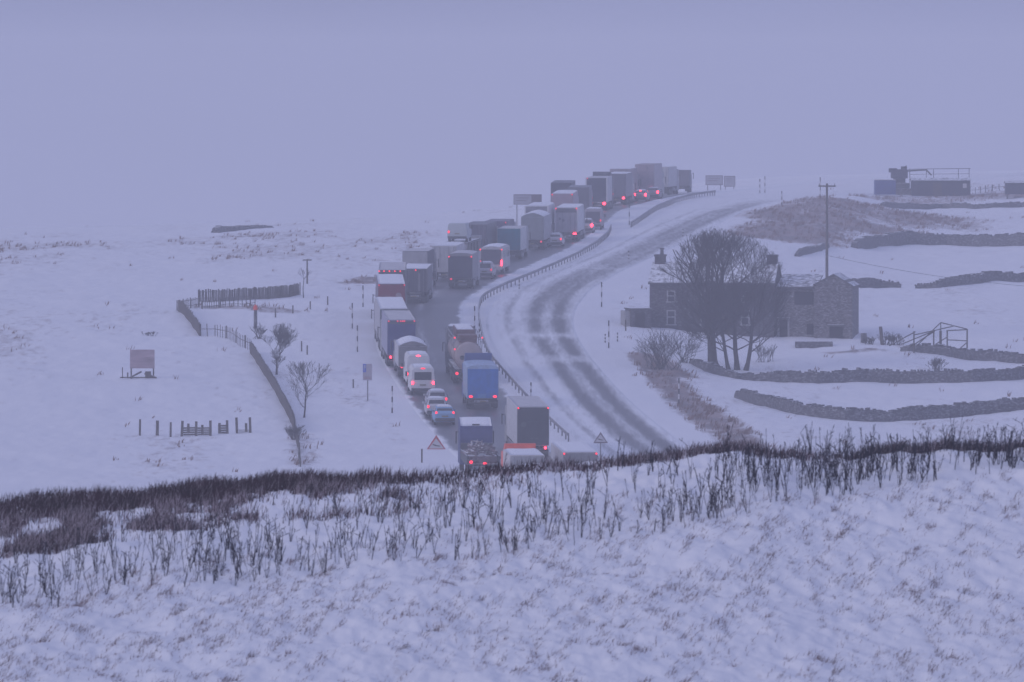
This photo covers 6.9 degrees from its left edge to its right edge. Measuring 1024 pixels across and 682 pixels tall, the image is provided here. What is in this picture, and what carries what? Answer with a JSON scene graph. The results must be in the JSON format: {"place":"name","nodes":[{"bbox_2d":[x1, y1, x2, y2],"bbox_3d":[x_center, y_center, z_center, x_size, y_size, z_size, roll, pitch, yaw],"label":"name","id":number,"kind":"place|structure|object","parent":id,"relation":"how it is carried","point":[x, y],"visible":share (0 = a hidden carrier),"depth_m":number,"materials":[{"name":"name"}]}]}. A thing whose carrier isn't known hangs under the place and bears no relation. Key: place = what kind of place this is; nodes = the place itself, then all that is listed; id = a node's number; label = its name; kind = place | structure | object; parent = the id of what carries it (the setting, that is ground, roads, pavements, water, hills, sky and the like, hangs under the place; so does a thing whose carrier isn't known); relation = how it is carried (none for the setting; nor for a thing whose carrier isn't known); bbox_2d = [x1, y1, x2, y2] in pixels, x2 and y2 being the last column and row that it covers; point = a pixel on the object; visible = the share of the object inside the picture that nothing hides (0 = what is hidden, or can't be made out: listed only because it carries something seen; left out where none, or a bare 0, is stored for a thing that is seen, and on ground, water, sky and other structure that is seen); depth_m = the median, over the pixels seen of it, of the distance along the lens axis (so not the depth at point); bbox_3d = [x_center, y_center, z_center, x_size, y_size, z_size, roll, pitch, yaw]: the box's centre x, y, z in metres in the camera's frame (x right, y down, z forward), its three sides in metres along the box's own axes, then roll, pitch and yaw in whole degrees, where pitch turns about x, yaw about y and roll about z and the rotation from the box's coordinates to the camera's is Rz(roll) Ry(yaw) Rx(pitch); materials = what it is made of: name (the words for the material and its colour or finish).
{"place":"outdoors","nodes":[
{"label":"outdoors","id":0,"kind":"place"},
{"bbox_2d":[446,235,484,250],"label":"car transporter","id":1,"kind":"object","parent":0,"point":[474,243],"visible":0.2,"depth_m":888.99,"materials":[{"name":"metal"}]},
{"bbox_2d":[447,222,472,241],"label":"van","id":2,"kind":"object","parent":1,"relation":"on","point":[459,230],"visible":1,"depth_m":878.25,"materials":[{"name":"paint"}]},
{"bbox_2d":[0,170,1023,681],"bbox_3d":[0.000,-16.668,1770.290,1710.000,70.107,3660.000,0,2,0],"label":"ground","id":3,"kind":"structure","parent":0,"point":[66,410],"depth_m":197.97,"materials":[{"name":"white snow"}]},
{"bbox_2d":[120,350,156,378],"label":"billboard","id":4,"kind":"object","parent":3,"relation":"on","point":[142,358],"visible":1,"depth_m":727.95,"materials":[{"name":"brown wood"}]},
{"bbox_2d":[178,300,200,334],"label":"slatted fence","id":5,"kind":"object","parent":3,"relation":"on","point":[185,311],"visible":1,"depth_m":784.77,"materials":[{"name":"brown wood"}]},
{"bbox_2d":[180,420,211,436],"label":"slatted fence","id":6,"kind":"object","parent":3,"relation":"on","point":[202,429],"visible":1,"depth_m":681.99,"materials":[{"name":"brown wood"}]},
{"bbox_2d":[199,323,249,349],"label":"slatted fence","id":7,"kind":"object","parent":3,"relation":"on","point":[229,331],"visible":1,"depth_m":765.21,"materials":[{"name":"brown wood"}]},
{"bbox_2d":[201,296,255,308],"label":"slatted fence","id":8,"kind":"object","parent":3,"relation":"on","point":[219,303],"visible":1,"depth_m":801.35,"materials":[{"name":"brown wood"}]},
{"bbox_2d":[218,417,251,433],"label":"slatted fence","id":9,"kind":"object","parent":3,"relation":"on","point":[223,428],"visible":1,"depth_m":682.77,"materials":[{"name":"brown wood"}]},
{"bbox_2d":[211,225,273,232],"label":"dry stone wall","id":10,"kind":"structure","parent":3,"relation":"on","point":[218,229],"depth_m":1015.09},
{"bbox_2d":[198,282,300,301],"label":"slatted fence","id":11,"kind":"object","parent":3,"relation":"on","point":[281,291],"visible":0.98,"depth_m":812.79,"materials":[{"name":"brown wood"}]},
{"bbox_2d":[250,341,295,427],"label":"slatted fence","id":12,"kind":"object","parent":3,"relation":"on","point":[268,375],"visible":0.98,"depth_m":722.45,"materials":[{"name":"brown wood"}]},
{"bbox_2d":[261,322,298,374],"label":"young tree","id":13,"kind":"object","parent":3,"relation":"on","point":[281,336],"visible":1,"depth_m":736.18,"materials":[{"name":"brown plant"}]},
{"bbox_2d":[285,424,306,439],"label":"scrub","id":14,"kind":"object","parent":3,"relation":"on","point":[295,430],"visible":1,"depth_m":676.48,"materials":[{"name":"brown plant"}]},
{"bbox_2d":[286,361,331,417],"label":"young tree","id":15,"kind":"object","parent":3,"relation":"on","point":[303,376],"visible":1,"depth_m":697.12,"materials":[{"name":"brown plant"}]},
{"bbox_2d":[363,364,371,400],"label":"parking sign","id":16,"kind":"object","parent":3,"relation":"on","point":[367,372],"visible":1,"depth_m":713.28,"materials":[{"name":"metal"}]},
{"bbox_2d":[427,435,444,448],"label":"warning sign","id":17,"kind":"object","parent":3,"relation":"on","point":[436,443],"visible":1,"depth_m":668.53,"materials":[{"name":"metal"}]},
{"bbox_2d":[0,467,1023,681],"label":"grass tufts","id":18,"kind":"object","parent":3,"relation":"on","point":[522,604],"visible":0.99,"depth_m":178.46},
{"bbox_2d":[0,437,1023,558],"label":"brown grass","id":19,"kind":"structure","parent":3,"relation":"on","point":[217,484],"depth_m":198.56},
{"bbox_2d":[0,416,1023,607],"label":"weed stems","id":20,"kind":"object","parent":3,"relation":"on","point":[443,502],"visible":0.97,"depth_m":192.01,"materials":[{"name":"brown plant"}]},
{"bbox_2d":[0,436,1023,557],"bbox_3d":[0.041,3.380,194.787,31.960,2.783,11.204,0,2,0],"label":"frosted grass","id":21,"kind":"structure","parent":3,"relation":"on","point":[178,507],"depth_m":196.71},
{"bbox_2d":[0,184,1023,471],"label":"bank grass","id":22,"kind":"structure","parent":3,"relation":"on","point":[820,232],"depth_m":975.28,"materials":[{"name":"brown plant"}]},
{"bbox_2d":[514,194,541,225],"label":"direction sign","id":23,"kind":"object","parent":3,"relation":"on","point":[523,199],"visible":0.71,"depth_m":991.94,"materials":[{"name":"metal"}]},
{"bbox_2d":[375,179,848,470],"bbox_3d":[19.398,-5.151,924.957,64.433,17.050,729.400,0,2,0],"label":"carriageway","id":24,"kind":"structure","parent":3,"relation":"on","point":[438,312],"depth_m":784.28,"materials":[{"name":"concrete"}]},
{"bbox_2d":[371,297,407,350],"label":"lorry","id":25,"kind":"object","parent":24,"relation":"on","point":[388,303],"visible":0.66,"depth_m":762.48,"materials":[{"name":"paint"}]},
{"bbox_2d":[375,274,405,301],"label":"lorry","id":26,"kind":"object","parent":24,"relation":"on","point":[390,285],"visible":0.47,"depth_m":772.98,"materials":[{"name":"paint"}]},
{"bbox_2d":[379,262,408,303],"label":"lorry","id":27,"kind":"object","parent":24,"relation":"on","point":[392,267],"visible":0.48,"depth_m":789.68,"materials":[{"name":"paint"}]},
{"bbox_2d":[377,310,415,365],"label":"lorry","id":28,"kind":"object","parent":24,"relation":"on","point":[396,324],"visible":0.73,"depth_m":744.26,"materials":[{"name":"paint"}]},
{"bbox_2d":[391,336,426,375],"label":"lorry","id":29,"kind":"object","parent":24,"relation":"on","point":[403,345],"visible":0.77,"depth_m":735.33,"materials":[{"name":"paint"}]},
{"bbox_2d":[401,351,429,384],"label":"van","id":30,"kind":"object","parent":24,"relation":"on","point":[411,357],"visible":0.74,"depth_m":727.29,"materials":[{"name":"paint"}]},
{"bbox_2d":[405,363,434,394],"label":"van","id":31,"kind":"object","parent":24,"relation":"on","point":[421,376],"visible":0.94,"depth_m":718.84,"materials":[{"name":"paint"}]},
{"bbox_2d":[402,248,438,285],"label":"lorry","id":32,"kind":"object","parent":24,"relation":"on","point":[418,255],"visible":0.45,"depth_m":834.13,"materials":[{"name":"paint"}]},
{"bbox_2d":[406,263,435,302],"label":"lorry","id":33,"kind":"object","parent":24,"relation":"on","point":[420,277],"visible":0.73,"depth_m":806.16,"materials":[{"name":"paint"}]},
{"bbox_2d":[406,270,413,291],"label":"rear door","id":34,"kind":"structure","parent":33,"relation":"in","point":[410,273],"depth_m":806.21,"materials":[{"name":"paint"}]},
{"bbox_2d":[414,270,425,291],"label":"rear door","id":35,"kind":"structure","parent":33,"relation":"in","point":[422,272],"depth_m":806.01,"materials":[{"name":"paint"}]},
{"bbox_2d":[422,396,446,416],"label":"car","id":36,"kind":"object","parent":24,"relation":"on","point":[431,402],"visible":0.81,"depth_m":698.21,"materials":[{"name":"paint"}]},
{"bbox_2d":[423,388,447,403],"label":"car","id":37,"kind":"object","parent":24,"relation":"on","point":[437,392],"visible":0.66,"depth_m":705.77,"materials":[{"name":"paint"}]},
{"bbox_2d":[430,404,455,424],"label":"car","id":38,"kind":"object","parent":24,"relation":"on","point":[443,412],"visible":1,"depth_m":690.56,"materials":[{"name":"paint"}]},
{"bbox_2d":[432,241,466,280],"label":"lorry","id":39,"kind":"object","parent":24,"relation":"on","point":[443,250],"visible":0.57,"depth_m":850.11,"materials":[{"name":"paint"}]},
{"bbox_2d":[432,246,443,271],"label":"rear door","id":40,"kind":"structure","parent":39,"relation":"in","point":[439,250],"depth_m":850.07,"materials":[{"name":"paint"}]},
{"bbox_2d":[444,246,455,271],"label":"rear door","id":41,"kind":"structure","parent":39,"relation":"in","point":[448,250],"depth_m":850.07,"materials":[{"name":"paint"}]},
{"bbox_2d":[442,323,482,382],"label":"tanker lorry","id":42,"kind":"object","parent":24,"relation":"on","point":[460,340],"visible":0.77,"depth_m":731.60,"materials":[{"name":"paint"}]},
{"bbox_2d":[448,250,482,287],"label":"lorry","id":43,"kind":"object","parent":24,"relation":"on","point":[464,265],"visible":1,"depth_m":836.15,"materials":[{"name":"paint"}]},
{"bbox_2d":[455,417,499,472],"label":"flatbed lorry","id":44,"kind":"object","parent":24,"relation":"on","point":[474,429],"visible":0.63,"depth_m":646.01,"materials":[{"name":"metal"}]},
{"bbox_2d":[460,440,500,463],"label":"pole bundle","id":45,"kind":"object","parent":44,"relation":"on","point":[482,454],"visible":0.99,"depth_m":639.62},
{"bbox_2d":[459,353,498,407],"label":"lorry","id":46,"kind":"object","parent":24,"relation":"on","point":[480,376],"visible":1,"depth_m":705.36,"materials":[{"name":"paint"}]},
{"bbox_2d":[470,221,497,246],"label":"lorry","id":47,"kind":"object","parent":24,"relation":"on","point":[487,230],"visible":0.24,"depth_m":897.51,"materials":[{"name":"paint"}]},
{"bbox_2d":[475,225,486,246],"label":"rear door","id":48,"kind":"structure","parent":47,"relation":"in","point":[479,229],"depth_m":895.88,"materials":[{"name":"paint"}]},
{"bbox_2d":[480,261,496,278],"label":"car","id":49,"kind":"object","parent":24,"relation":"on","point":[488,268],"visible":0.72,"depth_m":856.29,"materials":[{"name":"paint"}]},
{"bbox_2d":[479,243,511,272],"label":"minibus","id":50,"kind":"object","parent":24,"relation":"on","point":[497,255],"visible":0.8,"depth_m":866.12,"materials":[{"name":"paint"}]},
{"bbox_2d":[481,249,500,263],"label":"rear door","id":51,"kind":"structure","parent":50,"relation":"in","point":[494,256],"depth_m":865.99,"materials":[{"name":"paint"}]},
{"bbox_2d":[487,219,515,252],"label":"lorry","id":52,"kind":"object","parent":24,"relation":"on","point":[505,222],"visible":0.03,"depth_m":915.02,"materials":[{"name":"paint"}]},
{"bbox_2d":[497,226,530,258],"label":"lorry","id":53,"kind":"object","parent":24,"relation":"on","point":[515,238],"visible":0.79,"depth_m":902.07,"materials":[{"name":"paint"}]},
{"bbox_2d":[501,443,544,467],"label":"lorry","id":54,"kind":"object","parent":24,"relation":"on","point":[518,451],"visible":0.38,"depth_m":608.68,"materials":[{"name":"paint"}]},
{"bbox_2d":[501,396,548,457],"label":"lorry","id":55,"kind":"object","parent":24,"relation":"on","point":[526,419],"visible":0.83,"depth_m":657.46,"materials":[{"name":"paint"}]},
{"bbox_2d":[521,210,554,249],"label":"lorry","id":56,"kind":"object","parent":24,"relation":"on","point":[538,223],"visible":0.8,"depth_m":926.03,"materials":[{"name":"paint"}]},
{"bbox_2d":[525,202,555,232],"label":"lorry","id":57,"kind":"object","parent":24,"relation":"on","point":[548,207],"visible":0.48,"depth_m":944.75,"materials":[{"name":"paint"}]},
{"bbox_2d":[550,232,565,246],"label":"car","id":58,"kind":"object","parent":24,"relation":"on","point":[557,238],"visible":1,"depth_m":934.18,"materials":[{"name":"paint"}]},
{"bbox_2d":[551,180,574,193],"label":"lorry","id":59,"kind":"object","parent":24,"relation":"on","point":[556,185],"visible":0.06,"depth_m":1019.84,"materials":[{"name":"paint"}]},
{"bbox_2d":[551,190,580,206],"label":"lorry","id":60,"kind":"object","parent":24,"relation":"on","point":[559,197],"visible":0.41,"depth_m":986.90,"materials":[{"name":"paint"}]},
{"bbox_2d":[554,203,586,241],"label":"lorry","id":61,"kind":"object","parent":24,"relation":"on","point":[569,219],"visible":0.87,"depth_m":948.00,"materials":[{"name":"paint"}]},
{"bbox_2d":[556,213,565,231],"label":"rear door","id":62,"kind":"structure","parent":61,"relation":"in","point":[560,226],"depth_m":948.09,"materials":[{"name":"paint"}]},
{"bbox_2d":[566,213,576,231],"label":"rear door","id":63,"kind":"structure","parent":61,"relation":"in","point":[571,218],"depth_m":947.86,"materials":[{"name":"paint"}]},
{"bbox_2d":[549,441,597,463],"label":"lorry","id":64,"kind":"object","parent":24,"relation":"on","point":[561,450],"visible":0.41,"depth_m":610.17,"materials":[{"name":"paint"}]},
{"bbox_2d":[568,185,594,208],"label":"lorry","id":65,"kind":"object","parent":24,"relation":"on","point":[585,195],"visible":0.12,"depth_m":1007.86,"materials":[{"name":"paint"}]},
{"bbox_2d":[585,207,605,228],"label":"van","id":66,"kind":"object","parent":24,"relation":"on","point":[597,215],"visible":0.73,"depth_m":980.95,"materials":[{"name":"paint"}]},
{"bbox_2d":[586,172,614,210],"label":"lorry","id":67,"kind":"object","parent":24,"relation":"on","point":[601,183],"visible":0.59,"depth_m":1037.89,"materials":[{"name":"paint"}]},
{"bbox_2d":[611,172,635,204],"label":"lorry","id":68,"kind":"object","parent":24,"relation":"on","point":[623,186],"visible":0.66,"depth_m":1059.93,"materials":[{"name":"paint"}]},
{"bbox_2d":[610,167,640,199],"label":"lorry","id":69,"kind":"object","parent":24,"relation":"on","point":[633,170],"visible":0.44,"depth_m":1086.07,"materials":[{"name":"paint"}]},
{"bbox_2d":[634,189,650,201],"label":"car","id":70,"kind":"object","parent":24,"relation":"on","point":[642,194],"visible":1,"depth_m":1073.06,"materials":[{"name":"paint"}]},
{"bbox_2d":[635,163,665,197],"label":"lorry","id":71,"kind":"object","parent":24,"relation":"on","point":[651,174],"visible":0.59,"depth_m":1091.88,"materials":[{"name":"paint"}]},
{"bbox_2d":[647,187,662,198],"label":"car","id":72,"kind":"object","parent":24,"relation":"on","point":[655,191],"visible":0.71,"depth_m":1085.10,"materials":[{"name":"paint"}]},
{"bbox_2d":[662,165,680,194],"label":"lorry","id":73,"kind":"object","parent":24,"relation":"on","point":[671,175],"visible":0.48,"depth_m":1114.67,"materials":[{"name":"paint"}]},
{"bbox_2d":[679,170,693,191],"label":"lorry","id":74,"kind":"object","parent":24,"relation":"on","point":[685,182],"visible":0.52,"depth_m":1139.84,"materials":[{"name":"paint"}]},
{"bbox_2d":[621,307,652,328],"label":"lean to shed","id":75,"kind":"object","parent":3,"relation":"on","point":[639,317],"visible":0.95,"depth_m":783.32,"materials":[{"name":"stone"}]},
{"bbox_2d":[635,313,644,327],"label":"door","id":76,"kind":"structure","parent":75,"relation":"in","point":[639,317],"depth_m":783.31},
{"bbox_2d":[632,324,707,369],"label":"bare shrub","id":77,"kind":"object","parent":3,"relation":"on","point":[656,346],"visible":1,"depth_m":746.78,"materials":[{"name":"brown plant"}]},
{"bbox_2d":[630,190,715,227],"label":"crash barrier","id":78,"kind":"object","parent":3,"relation":"on","point":[643,216],"visible":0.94,"depth_m":1051.47,"materials":[{"name":"metal"}]},
{"bbox_2d":[663,331,706,362],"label":"bare shrub","id":79,"kind":"object","parent":3,"relation":"on","point":[680,353],"visible":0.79,"depth_m":754.76,"materials":[{"name":"brown plant"}]},
{"bbox_2d":[706,175,722,190],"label":"direction sign","id":80,"kind":"object","parent":3,"relation":"on","point":[714,179],"visible":0.91,"depth_m":1169.85,"materials":[{"name":"metal"}]},
{"bbox_2d":[689,359,742,378],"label":"dry stone wall","id":81,"kind":"structure","parent":3,"relation":"on","point":[712,367],"depth_m":749.33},
{"bbox_2d":[658,227,777,364],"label":"broad tree","id":82,"kind":"object","parent":3,"relation":"on","point":[709,330],"visible":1,"depth_m":753.76,"materials":[{"name":"brown plant"}]},
{"bbox_2d":[667,231,791,370],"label":"forked tree","id":83,"kind":"object","parent":3,"relation":"on","point":[759,297],"visible":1,"depth_m":754.75,"materials":[{"name":"brown plant"}]},
{"bbox_2d":[648,248,859,338],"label":"farmhouse","id":84,"kind":"object","parent":3,"relation":"on","point":[816,306],"visible":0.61,"depth_m":785.17,"materials":[{"name":"stone"}]},
{"bbox_2d":[666,310,676,324],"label":"window","id":85,"kind":"structure","parent":84,"relation":"in","point":[671,320],"depth_m":785.80,"materials":[{"name":"white glass"}]},
{"bbox_2d":[829,327,842,338],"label":"door","id":86,"kind":"structure","parent":84,"relation":"in","point":[834,332],"depth_m":784.08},
{"bbox_2d":[486,173,1023,460],"bbox_3d":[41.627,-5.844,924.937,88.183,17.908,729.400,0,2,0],"label":"carriageway","id":87,"kind":"structure","parent":3,"relation":"on","point":[533,337],"depth_m":774.61,"materials":[{"name":"white snow"}]},
{"bbox_2d":[478,224,611,441],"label":"crash barrier","id":88,"kind":"object","parent":87,"relation":"on","point":[603,236],"visible":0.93,"depth_m":824.55,"materials":[{"name":"metal"}]},
{"bbox_2d":[752,344,776,361],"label":"bare shrub","id":89,"kind":"object","parent":3,"relation":"on","point":[761,355],"visible":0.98,"depth_m":764.15,"materials":[{"name":"brown plant"}]},
{"bbox_2d":[794,242,829,256],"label":"dry stone wall","id":90,"kind":"structure","parent":3,"relation":"on","point":[819,247],"depth_m":947.67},
{"bbox_2d":[795,341,832,347],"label":"stone trough","id":91,"kind":"object","parent":3,"relation":"on","point":[808,344],"visible":1,"depth_m":776.36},
{"bbox_2d":[852,277,900,287],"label":"dry stone wall","id":92,"kind":"structure","parent":3,"relation":"on","point":[867,282],"depth_m":881.38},
{"bbox_2d":[734,389,1023,421],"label":"dry stone wall","id":93,"kind":"structure","parent":3,"relation":"on","point":[919,412],"depth_m":708.97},
{"bbox_2d":[742,365,1023,383],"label":"dry stone wall","id":94,"kind":"structure","parent":3,"relation":"on","point":[911,376],"depth_m":745.12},
{"bbox_2d":[874,179,895,194],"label":"storage container","id":95,"kind":"object","parent":3,"relation":"on","point":[884,186],"visible":1,"depth_m":1129.89,"materials":[{"name":"metal"}]},
{"bbox_2d":[877,331,904,344],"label":"scrub","id":96,"kind":"object","parent":3,"relation":"on","point":[893,339],"visible":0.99,"depth_m":779.85,"materials":[{"name":"brown plant"}]},
{"bbox_2d":[889,165,931,194],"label":"excavator","id":97,"kind":"object","parent":3,"relation":"on","point":[899,176],"visible":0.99,"depth_m":1137.84,"materials":[{"name":"paint"}]},
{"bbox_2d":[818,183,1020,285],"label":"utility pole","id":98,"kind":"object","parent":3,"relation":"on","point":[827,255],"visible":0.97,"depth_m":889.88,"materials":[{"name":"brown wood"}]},
{"bbox_2d":[889,322,967,352],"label":"timber frame","id":99,"kind":"object","parent":3,"relation":"on","point":[940,337],"visible":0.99,"depth_m":772.80,"materials":[{"name":"brown wood"}]},
{"bbox_2d":[851,230,1023,248],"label":"dry stone wall","id":100,"kind":"structure","parent":3,"relation":"on","point":[901,238],"depth_m":988.70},
{"bbox_2d":[910,178,970,195],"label":"storage shed","id":101,"kind":"structure","parent":3,"relation":"on","point":[939,186],"depth_m":1134.88,"materials":[{"name":"paint"}]},
{"bbox_2d":[880,201,1023,208],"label":"dry stone wall","id":102,"kind":"structure","parent":3,"relation":"on","point":[909,205],"depth_m":1098.46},
{"bbox_2d":[900,343,1023,363],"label":"dry stone wall","id":103,"kind":"structure","parent":3,"relation":"on","point":[979,354],"depth_m":767.18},
{"bbox_2d":[914,271,1023,288],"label":"dry stone wall","id":104,"kind":"structure","parent":3,"relation":"on","point":[989,276],"depth_m":887.60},
{"bbox_2d":[1004,181,1023,198],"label":"storage shed","id":105,"kind":"structure","parent":3,"relation":"on","point":[1014,187],"depth_m":1119.90,"materials":[{"name":"paint"}]},
{"bbox_2d":[0,0,1023,228],"label":"sky","id":106,"kind":"structure","parent":0,"point":[113,112],"materials":[{"name":"grey"}]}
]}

